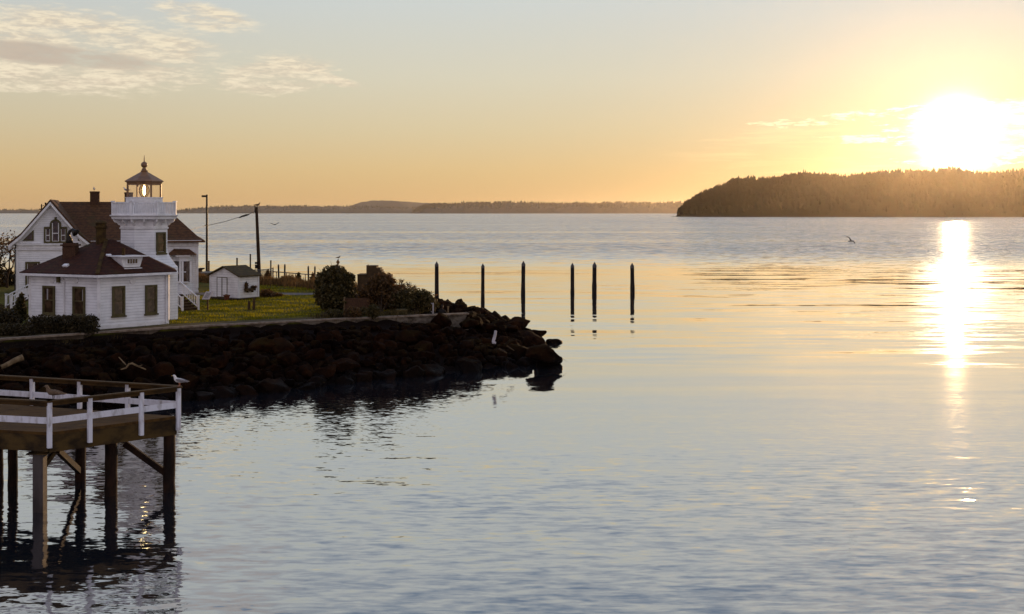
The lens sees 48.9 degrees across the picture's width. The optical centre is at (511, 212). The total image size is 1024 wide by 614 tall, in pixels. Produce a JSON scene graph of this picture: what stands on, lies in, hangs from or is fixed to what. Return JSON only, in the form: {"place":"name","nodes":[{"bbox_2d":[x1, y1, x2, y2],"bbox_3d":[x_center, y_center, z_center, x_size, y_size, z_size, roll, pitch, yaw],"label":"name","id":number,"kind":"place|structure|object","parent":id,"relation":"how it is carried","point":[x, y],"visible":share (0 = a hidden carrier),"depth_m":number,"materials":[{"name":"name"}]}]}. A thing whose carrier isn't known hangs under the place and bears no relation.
{"place":"outdoors","nodes":[
{"label":"outdoors","id":0,"kind":"place"},
{"bbox_2d":[5,284,28,308],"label":"porch steps","id":1,"kind":"structure","parent":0,"point":[11,303],"depth_m":78.65,"materials":[{"name":"white wood"}]},
{"bbox_2d":[0,317,323,337],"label":"path","id":2,"kind":"structure","parent":0,"point":[155,326],"depth_m":67.00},
{"bbox_2d":[0,206,414,212],"bbox_3d":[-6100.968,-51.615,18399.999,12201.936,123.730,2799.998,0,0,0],"label":"hills","id":3,"kind":"structure","parent":0,"point":[262,209],"depth_m":17149.02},
{"bbox_2d":[2,204,412,212],"bbox_3d":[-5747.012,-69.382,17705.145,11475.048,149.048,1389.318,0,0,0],"label":"forest","id":4,"kind":"object","parent":3,"relation":"on","point":[232,206],"visible":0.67,"depth_m":17615.03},
{"bbox_2d":[186,293,315,294],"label":"path","id":5,"kind":"structure","parent":0,"point":[280,293],"depth_m":92.70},
{"bbox_2d":[0,282,516,409],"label":"ground","id":6,"kind":"structure","parent":0,"point":[234,330],"depth_m":67.75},
{"bbox_2d":[0,364,4,374],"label":"boulder","id":7,"kind":"object","parent":6,"relation":"on","point":[2,372],"visible":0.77,"depth_m":53.90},
{"bbox_2d":[1,354,23,368],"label":"driftwood log","id":8,"kind":"object","parent":7,"relation":"on","point":[19,358],"visible":1,"depth_m":54.07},
{"bbox_2d":[0,255,9,286],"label":"thicket","id":9,"kind":"object","parent":6,"relation":"on","point":[2,279],"visible":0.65,"depth_m":102.11,"materials":[{"name":"brown plant"}]},
{"bbox_2d":[0,268,13,285],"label":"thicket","id":10,"kind":"object","parent":6,"relation":"on","point":[11,279],"visible":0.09,"depth_m":103.52,"materials":[{"name":"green plant"}]},
{"bbox_2d":[0,230,15,287],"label":"tree","id":11,"kind":"object","parent":6,"relation":"on","point":[10,255],"visible":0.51,"depth_m":99.84,"materials":[{"name":"brown plant"}]},
{"bbox_2d":[0,304,23,323],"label":"dark bush","id":12,"kind":"object","parent":6,"relation":"on","point":[6,315],"visible":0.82,"depth_m":67.54,"materials":[{"name":"green plant"}]},
{"bbox_2d":[2,382,23,390],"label":"boulder","id":13,"kind":"object","parent":6,"relation":"on","point":[17,386],"visible":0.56,"depth_m":52.70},
{"bbox_2d":[8,292,28,319],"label":"dwarf conifer","id":14,"kind":"object","parent":6,"relation":"on","point":[20,307],"visible":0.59,"depth_m":69.82,"materials":[{"name":"green plant"}]},
{"bbox_2d":[0,322,37,336],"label":"hedge","id":15,"kind":"object","parent":6,"relation":"on","point":[16,329],"visible":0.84,"depth_m":60.91,"materials":[{"name":"green plant"}]},
{"bbox_2d":[26,369,39,376],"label":"boulder","id":16,"kind":"object","parent":6,"relation":"on","point":[32,372],"visible":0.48,"depth_m":54.99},
{"bbox_2d":[35,384,63,399],"bbox_3d":[-21.700,8.592,52.698,1.202,1.177,1.325,0,0,40],"label":"boulder","id":17,"kind":"object","parent":6,"relation":"on","point":[42,389],"visible":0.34,"depth_m":52.42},
{"bbox_2d":[40,355,74,375],"bbox_3d":[-22.427,7.719,56.070,1.591,1.258,1.584,-21,5,-43],"label":"boulder","id":18,"kind":"object","parent":6,"relation":"on","point":[59,365],"visible":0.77,"depth_m":55.68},
{"bbox_2d":[24,313,100,337],"bbox_3d":[-24.959,6.314,62.594,4.202,1.471,1.968,0,0,0],"label":"hedge","id":19,"kind":"object","parent":6,"relation":"on","point":[85,324],"visible":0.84,"depth_m":62.15,"materials":[{"name":"green plant"}]},
{"bbox_2d":[67,378,93,394],"bbox_3d":[-20.633,8.515,54.169,1.474,0.814,1.129,24,11,-27],"label":"boulder","id":20,"kind":"object","parent":6,"relation":"on","point":[87,389],"visible":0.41,"depth_m":53.78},
{"bbox_2d":[75,401,102,410],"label":"boulder","id":21,"kind":"object","parent":6,"relation":"on","point":[97,406],"visible":0.2,"depth_m":52.25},
{"bbox_2d":[77,366,103,379],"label":"boulder","id":22,"kind":"object","parent":6,"relation":"on","point":[87,372],"visible":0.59,"depth_m":55.93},
{"bbox_2d":[18,156,177,328],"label":"lighthouse","id":23,"kind":"object","parent":6,"relation":"on","point":[130,279],"visible":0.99,"depth_m":66.29,"materials":[{"name":"white paint"}]},
{"bbox_2d":[41,286,55,315],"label":"window","id":24,"kind":"structure","parent":23,"relation":"in","point":[48,292],"depth_m":65.65,"materials":[{"name":"brown glass"}]},
{"bbox_2d":[72,286,85,315],"bbox_3d":[-24.899,5.079,64.735,0.924,1.678,0.090,0,0,23],"label":"window","id":25,"kind":"structure","parent":23,"relation":"in","point":[78,293],"depth_m":64.74,"materials":[{"name":"brown glass"}]},
{"bbox_2d":[111,286,126,317],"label":"window","id":26,"kind":"structure","parent":23,"relation":"in","point":[118,292],"depth_m":65.07,"materials":[{"name":"brown glass"}]},
{"bbox_2d":[144,285,158,315],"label":"window","id":27,"kind":"structure","parent":23,"relation":"in","point":[150,290],"depth_m":66.60,"materials":[{"name":"brown glass"}]},
{"bbox_2d":[156,232,167,254],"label":"window","id":28,"kind":"structure","parent":23,"relation":"in","point":[160,236],"depth_m":69.93,"materials":[{"name":"brown glass"}]},
{"bbox_2d":[98,372,111,380],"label":"boulder","id":29,"kind":"object","parent":6,"relation":"on","point":[102,376],"visible":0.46,"depth_m":55.41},
{"bbox_2d":[8,191,204,297],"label":"keepers house","id":30,"kind":"structure","parent":6,"relation":"on","point":[40,238],"depth_m":91.32,"materials":[{"name":"white"}]},
{"bbox_2d":[24,262,39,287],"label":"window","id":31,"kind":"structure","parent":30,"relation":"in","point":[27,264],"depth_m":88.21,"materials":[{"name":"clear glass"}]},
{"bbox_2d":[44,217,66,242],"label":"arched window","id":32,"kind":"structure","parent":30,"relation":"in","point":[55,233],"depth_m":88.81,"materials":[{"name":"green glass"}]},
{"bbox_2d":[169,249,196,293],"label":"porch","id":33,"kind":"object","parent":30,"relation":"in","point":[183,259],"depth_m":91.72,"materials":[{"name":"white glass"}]},
{"bbox_2d":[110,352,126,365],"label":"boulder","id":34,"kind":"object","parent":6,"relation":"on","point":[117,355],"visible":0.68,"depth_m":58.55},
{"bbox_2d":[130,377,160,390],"bbox_3d":[-18.097,8.662,55.728,1.567,0.839,1.388,-15,-34,37],"label":"boulder","id":35,"kind":"object","parent":6,"relation":"on","point":[140,380],"visible":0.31,"depth_m":55.32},
{"bbox_2d":[152,361,175,378],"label":"boulder","id":36,"kind":"object","parent":6,"relation":"on","point":[163,368],"visible":0.62,"depth_m":57.61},
{"bbox_2d":[155,375,174,384],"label":"boulder","id":37,"kind":"object","parent":6,"relation":"on","point":[167,379],"visible":0.51,"depth_m":56.49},
{"bbox_2d":[172,390,193,400],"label":"boulder","id":38,"kind":"object","parent":6,"relation":"on","point":[186,395],"visible":0.56,"depth_m":55.48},
{"bbox_2d":[178,281,199,310],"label":"porch steps","id":39,"kind":"structure","parent":6,"relation":"on","point":[184,304],"depth_m":77.21,"materials":[{"name":"white wood"}]},
{"bbox_2d":[179,375,199,391],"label":"boulder","id":40,"kind":"object","parent":6,"relation":"on","point":[193,380],"visible":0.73,"depth_m":56.33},
{"bbox_2d":[185,338,210,356],"bbox_3d":[-17.185,7.571,62.131,1.112,1.255,1.794,0,0,33],"label":"boulder","id":41,"kind":"object","parent":6,"relation":"on","point":[200,346],"visible":0.7,"depth_m":61.80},
{"bbox_2d":[194,391,214,400],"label":"boulder","id":42,"kind":"object","parent":6,"relation":"on","point":[201,395],"visible":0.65,"depth_m":55.68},
{"bbox_2d":[202,195,207,270],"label":"street lamp","id":43,"kind":"object","parent":6,"relation":"on","point":[206,196],"visible":0.82,"depth_m":117.91,"materials":[{"name":"metal"}]},
{"bbox_2d":[202,291,212,310],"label":"info sign","id":44,"kind":"object","parent":6,"relation":"on","point":[207,296],"visible":0.99,"depth_m":76.56,"materials":[{"name":"white wood"}]},
{"bbox_2d":[209,335,228,350],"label":"boulder","id":45,"kind":"object","parent":6,"relation":"on","point":[223,343],"visible":0.47,"depth_m":63.33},
{"bbox_2d":[208,354,230,369],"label":"boulder","id":46,"kind":"object","parent":6,"relation":"on","point":[220,362],"visible":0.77,"depth_m":60.05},
{"bbox_2d":[212,386,238,398],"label":"boulder","id":47,"kind":"object","parent":6,"relation":"on","point":[222,392],"visible":0.56,"depth_m":56.47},
{"bbox_2d":[219,370,236,385],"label":"boulder","id":48,"kind":"object","parent":6,"relation":"on","point":[227,378],"visible":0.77,"depth_m":58.48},
{"bbox_2d":[206,265,261,299],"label":"garden shed","id":49,"kind":"structure","parent":6,"relation":"on","point":[231,280],"depth_m":86.42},
{"bbox_2d":[217,277,221,296],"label":"door","id":50,"kind":"structure","parent":49,"relation":"in","point":[219,279],"depth_m":86.69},
{"bbox_2d":[222,277,226,296],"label":"door","id":51,"kind":"structure","parent":49,"relation":"in","point":[224,279],"depth_m":86.35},
{"bbox_2d":[244,281,256,292],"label":"wall planter","id":52,"kind":"object","parent":49,"relation":"attached to","point":[252,288],"visible":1,"depth_m":86.04,"materials":[{"name":"wood"}]},
{"bbox_2d":[0,312,468,342],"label":"sea wall","id":53,"kind":"structure","parent":6,"relation":"on","point":[456,319],"depth_m":67.98,"materials":[{"name":"concrete"}]},
{"bbox_2d":[235,385,257,394],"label":"boulder","id":54,"kind":"object","parent":6,"relation":"on","point":[245,390],"visible":0.66,"depth_m":57.19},
{"bbox_2d":[245,366,260,376],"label":"boulder","id":55,"kind":"object","parent":6,"relation":"on","point":[253,370],"visible":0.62,"depth_m":59.80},
{"bbox_2d":[254,206,260,276],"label":"utility pole","id":56,"kind":"object","parent":6,"relation":"on","point":[258,264],"visible":0.9,"depth_m":112.86,"materials":[{"name":"brown wood"}]},
{"bbox_2d":[248,354,269,368],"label":"boulder","id":57,"kind":"object","parent":6,"relation":"on","point":[258,361],"visible":0.66,"depth_m":60.94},
{"bbox_2d":[248,338,275,352],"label":"boulder","id":58,"kind":"object","parent":6,"relation":"on","point":[262,345],"visible":0.81,"depth_m":63.50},
{"bbox_2d":[0,312,534,408],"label":"rubble","id":59,"kind":"object","parent":6,"relation":"on","point":[238,355],"visible":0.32,"depth_m":62.23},
{"bbox_2d":[259,288,283,296],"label":"spiky plant","id":60,"kind":"object","parent":6,"relation":"on","point":[268,292],"visible":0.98,"depth_m":88.93,"materials":[{"name":"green plant"}]},
{"bbox_2d":[254,378,291,392],"bbox_3d":[-12.298,9.207,58.599,2.259,0.989,1.330,17,5,-37],"label":"boulder","id":61,"kind":"object","parent":6,"relation":"on","point":[268,385],"visible":0.69,"depth_m":57.99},
{"bbox_2d":[198,272,356,289],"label":"dune grass","id":62,"kind":"structure","parent":6,"relation":"on","point":[290,280],"depth_m":103.15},
{"bbox_2d":[169,284,388,323],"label":"grass","id":63,"kind":"structure","parent":6,"relation":"on","point":[245,304],"depth_m":78.08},
{"bbox_2d":[271,337,294,354],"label":"boulder","id":64,"kind":"object","parent":6,"relation":"on","point":[281,345],"visible":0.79,"depth_m":63.69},
{"bbox_2d":[276,350,301,367],"bbox_3d":[-12.269,8.226,62.041,1.992,1.295,1.200,28,-34,-36],"label":"boulder","id":65,"kind":"object","parent":6,"relation":"on","point":[287,358],"visible":0.76,"depth_m":61.62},
{"bbox_2d":[298,363,313,379],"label":"boulder","id":66,"kind":"object","parent":6,"relation":"on","point":[305,371],"visible":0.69,"depth_m":60.79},
{"bbox_2d":[304,348,325,359],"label":"boulder","id":67,"kind":"object","parent":6,"relation":"on","point":[318,353],"visible":0.65,"depth_m":63.28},
{"bbox_2d":[306,375,326,386],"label":"boulder","id":68,"kind":"object","parent":6,"relation":"on","point":[320,380],"visible":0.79,"depth_m":60.09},
{"bbox_2d":[314,364,335,378],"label":"boulder","id":69,"kind":"object","parent":6,"relation":"on","point":[328,371],"visible":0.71,"depth_m":61.09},
{"bbox_2d":[321,308,343,317],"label":"shrub","id":70,"kind":"object","parent":6,"relation":"on","point":[331,313],"visible":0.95,"depth_m":71.44,"materials":[{"name":"green plant"}]},
{"bbox_2d":[312,264,357,309],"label":"round bush","id":71,"kind":"object","parent":6,"relation":"on","point":[334,285],"visible":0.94,"depth_m":76.63,"materials":[{"name":"green plant"}]},
{"bbox_2d":[334,375,354,384],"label":"boulder","id":72,"kind":"object","parent":6,"relation":"on","point":[345,380],"visible":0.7,"depth_m":60.80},
{"bbox_2d":[331,358,360,374],"bbox_3d":[-9.320,8.661,62.698,1.782,1.128,1.208,3,-4,-15],"label":"boulder","id":73,"kind":"object","parent":6,"relation":"on","point":[343,365],"visible":0.73,"depth_m":62.48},
{"bbox_2d":[343,306,361,317],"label":"shrub","id":74,"kind":"object","parent":6,"relation":"on","point":[355,312],"visible":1,"depth_m":71.17,"materials":[{"name":"green plant"}]},
{"bbox_2d":[347,351,359,363],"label":"boulder","id":75,"kind":"object","parent":6,"relation":"on","point":[354,356],"visible":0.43,"depth_m":63.77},
{"bbox_2d":[344,297,369,309],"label":"wall","id":76,"kind":"structure","parent":6,"relation":"on","point":[361,302],"depth_m":76.00,"materials":[{"name":"brick"}]},
{"bbox_2d":[354,345,367,354],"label":"boulder","id":77,"kind":"object","parent":6,"relation":"on","point":[361,350],"visible":0.95,"depth_m":65.85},
{"bbox_2d":[307,309,420,320],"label":"weeds","id":78,"kind":"object","parent":6,"relation":"on","point":[390,312],"visible":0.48,"depth_m":72.84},
{"bbox_2d":[355,370,372,381],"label":"boulder","id":79,"kind":"object","parent":6,"relation":"on","point":[363,376],"visible":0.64,"depth_m":61.80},
{"bbox_2d":[364,304,380,319],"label":"shrub","id":80,"kind":"object","parent":6,"relation":"on","point":[373,310],"visible":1,"depth_m":71.18,"materials":[{"name":"green plant"}]},
{"bbox_2d":[357,265,392,293],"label":"stepped monument","id":81,"kind":"object","parent":6,"relation":"on","point":[371,270],"visible":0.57,"depth_m":82.10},
{"bbox_2d":[372,341,385,351],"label":"boulder","id":82,"kind":"object","parent":6,"relation":"on","point":[379,345],"visible":0.84,"depth_m":66.06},
{"bbox_2d":[355,272,405,311],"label":"russet bush","id":83,"kind":"object","parent":6,"relation":"on","point":[383,284],"visible":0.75,"depth_m":76.29,"materials":[{"name":"brown plant"}]},
{"bbox_2d":[373,332,394,340],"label":"boulder","id":84,"kind":"object","parent":6,"relation":"on","point":[383,335],"visible":0.59,"depth_m":67.85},
{"bbox_2d":[379,369,395,379],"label":"boulder","id":85,"kind":"object","parent":6,"relation":"on","point":[388,374],"visible":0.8,"depth_m":62.50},
{"bbox_2d":[378,339,397,350],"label":"boulder","id":86,"kind":"object","parent":6,"relation":"on","point":[389,343],"visible":0.48,"depth_m":66.82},
{"bbox_2d":[393,329,422,345],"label":"boulder","id":87,"kind":"object","parent":6,"relation":"on","point":[410,337],"visible":0.83,"depth_m":67.91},
{"bbox_2d":[384,287,439,314],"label":"russet bush","id":88,"kind":"object","parent":6,"relation":"on","point":[413,299],"visible":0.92,"depth_m":75.97,"materials":[{"name":"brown plant"}]},
{"bbox_2d":[403,365,424,377],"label":"boulder","id":89,"kind":"object","parent":6,"relation":"on","point":[415,371],"visible":0.71,"depth_m":63.23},
{"bbox_2d":[396,279,437,295],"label":"twiggy bush","id":90,"kind":"object","parent":6,"relation":"on","point":[407,286],"visible":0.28,"depth_m":80.51,"materials":[{"name":"brown plant"}]},
{"bbox_2d":[416,340,433,352],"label":"boulder","id":91,"kind":"object","parent":6,"relation":"on","point":[427,346],"visible":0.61,"depth_m":67.32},
{"bbox_2d":[419,364,443,375],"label":"boulder","id":92,"kind":"object","parent":6,"relation":"on","point":[433,369],"visible":0.59,"depth_m":64.14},
{"bbox_2d":[426,322,441,331],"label":"boulder","id":93,"kind":"object","parent":6,"relation":"on","point":[433,326],"visible":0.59,"depth_m":71.44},
{"bbox_2d":[430,312,451,327],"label":"boulder","id":94,"kind":"object","parent":6,"relation":"on","point":[442,320],"visible":0.69,"depth_m":72.27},
{"bbox_2d":[459,317,478,329],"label":"boulder","id":95,"kind":"object","parent":6,"relation":"on","point":[467,323],"visible":0.99,"depth_m":73.06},
{"bbox_2d":[456,357,482,372],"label":"boulder","id":96,"kind":"object","parent":6,"relation":"on","point":[465,365],"visible":0.71,"depth_m":65.29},
{"bbox_2d":[470,316,483,327],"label":"boulder","id":97,"kind":"object","parent":6,"relation":"on","point":[479,320],"visible":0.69,"depth_m":73.92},
{"bbox_2d":[474,323,497,333],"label":"boulder","id":98,"kind":"object","parent":6,"relation":"on","point":[490,328],"visible":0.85,"depth_m":74.25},
{"bbox_2d":[507,344,527,360],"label":"boulder","id":99,"kind":"object","parent":6,"relation":"on","point":[519,352],"visible":0.42,"depth_m":69.68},
{"bbox_2d":[505,316,529,329],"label":"boulder","id":100,"kind":"object","parent":6,"relation":"on","point":[515,321],"visible":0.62,"depth_m":78.17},
{"bbox_2d":[521,337,532,346],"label":"boulder","id":101,"kind":"object","parent":6,"relation":"on","point":[525,341],"visible":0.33,"depth_m":73.19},
{"bbox_2d":[518,330,545,344],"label":"boulder","id":102,"kind":"object","parent":6,"relation":"on","point":[534,337],"visible":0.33,"depth_m":75.55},
{"bbox_2d":[532,329,546,336],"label":"boulder","id":103,"kind":"object","parent":6,"relation":"on","point":[540,333],"visible":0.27,"depth_m":78.76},
{"bbox_2d":[536,356,562,365],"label":"boulder","id":104,"kind":"object","parent":6,"relation":"on","point":[539,363],"visible":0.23,"depth_m":68.19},
{"bbox_2d":[525,344,565,362],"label":"boulder","id":105,"kind":"object","parent":104,"relation":"on","point":[544,353],"visible":1,"depth_m":67.07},
{"bbox_2d":[349,200,431,207],"bbox_3d":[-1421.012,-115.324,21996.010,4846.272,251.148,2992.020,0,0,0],"label":"mountains","id":106,"kind":"structure","parent":0,"point":[384,203],"depth_m":21132.39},
{"bbox_2d":[0,213,1023,613],"bbox_3d":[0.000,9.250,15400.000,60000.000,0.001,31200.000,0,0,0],"label":"water","id":107,"kind":"structure","parent":0,"point":[770,415],"depth_m":43.65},
{"bbox_2d":[0,375,182,512],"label":"pier","id":108,"kind":"structure","parent":107,"relation":"in","point":[37,431],"depth_m":36.50,"materials":[{"name":"wood"}]},
{"bbox_2d":[43,385,65,399],"bbox_3d":[-14.015,5.506,34.500,0.760,0.464,0.230,0,0,0],"label":"gull","id":109,"kind":"object","parent":108,"relation":"on","point":[49,391],"visible":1,"depth_m":34.44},
{"bbox_2d":[435,261,438,297],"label":"sea piling","id":110,"kind":"object","parent":107,"relation":"in","point":[436,278],"visible":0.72,"depth_m":122.40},
{"bbox_2d":[481,264,484,302],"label":"sea piling","id":111,"kind":"object","parent":107,"relation":"in","point":[482,283],"visible":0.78,"depth_m":115.47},
{"bbox_2d":[521,261,524,294],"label":"sea piling","id":112,"kind":"object","parent":107,"relation":"in","point":[523,278],"visible":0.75,"depth_m":126.20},
{"bbox_2d":[570,263,573,292],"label":"sea piling","id":113,"kind":"object","parent":107,"relation":"in","point":[572,280],"visible":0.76,"depth_m":129.42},
{"bbox_2d":[592,262,596,291],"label":"sea piling","id":114,"kind":"object","parent":107,"relation":"in","point":[594,277],"visible":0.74,"depth_m":131.08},
{"bbox_2d":[630,263,634,291],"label":"sea piling","id":115,"kind":"object","parent":107,"relation":"in","point":[632,286],"visible":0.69,"depth_m":131.09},
{"bbox_2d":[0,0,1023,209],"label":"sky","id":116,"kind":"structure","parent":0,"point":[282,103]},
{"bbox_2d":[408,202,682,213],"bbox_3d":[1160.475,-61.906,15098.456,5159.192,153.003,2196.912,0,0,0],"label":"hills","id":117,"kind":"structure","parent":0,"point":[664,209],"depth_m":14078.84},
{"bbox_2d":[412,200,682,212],"bbox_3d":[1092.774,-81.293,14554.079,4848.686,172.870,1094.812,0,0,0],"label":"forest","id":118,"kind":"object","parent":117,"relation":"on","point":[439,205],"visible":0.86,"depth_m":14441.46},
{"bbox_2d":[673,190,1023,216],"bbox_3d":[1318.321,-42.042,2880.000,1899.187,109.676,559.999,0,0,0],"label":"headland","id":119,"kind":"structure","parent":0,"point":[928,210],"depth_m":2611.03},
{"bbox_2d":[677,166,1023,214],"bbox_3d":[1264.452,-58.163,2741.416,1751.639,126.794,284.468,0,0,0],"label":"forest","id":120,"kind":"object","parent":119,"relation":"on","point":[957,183],"visible":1,"depth_m":2657.27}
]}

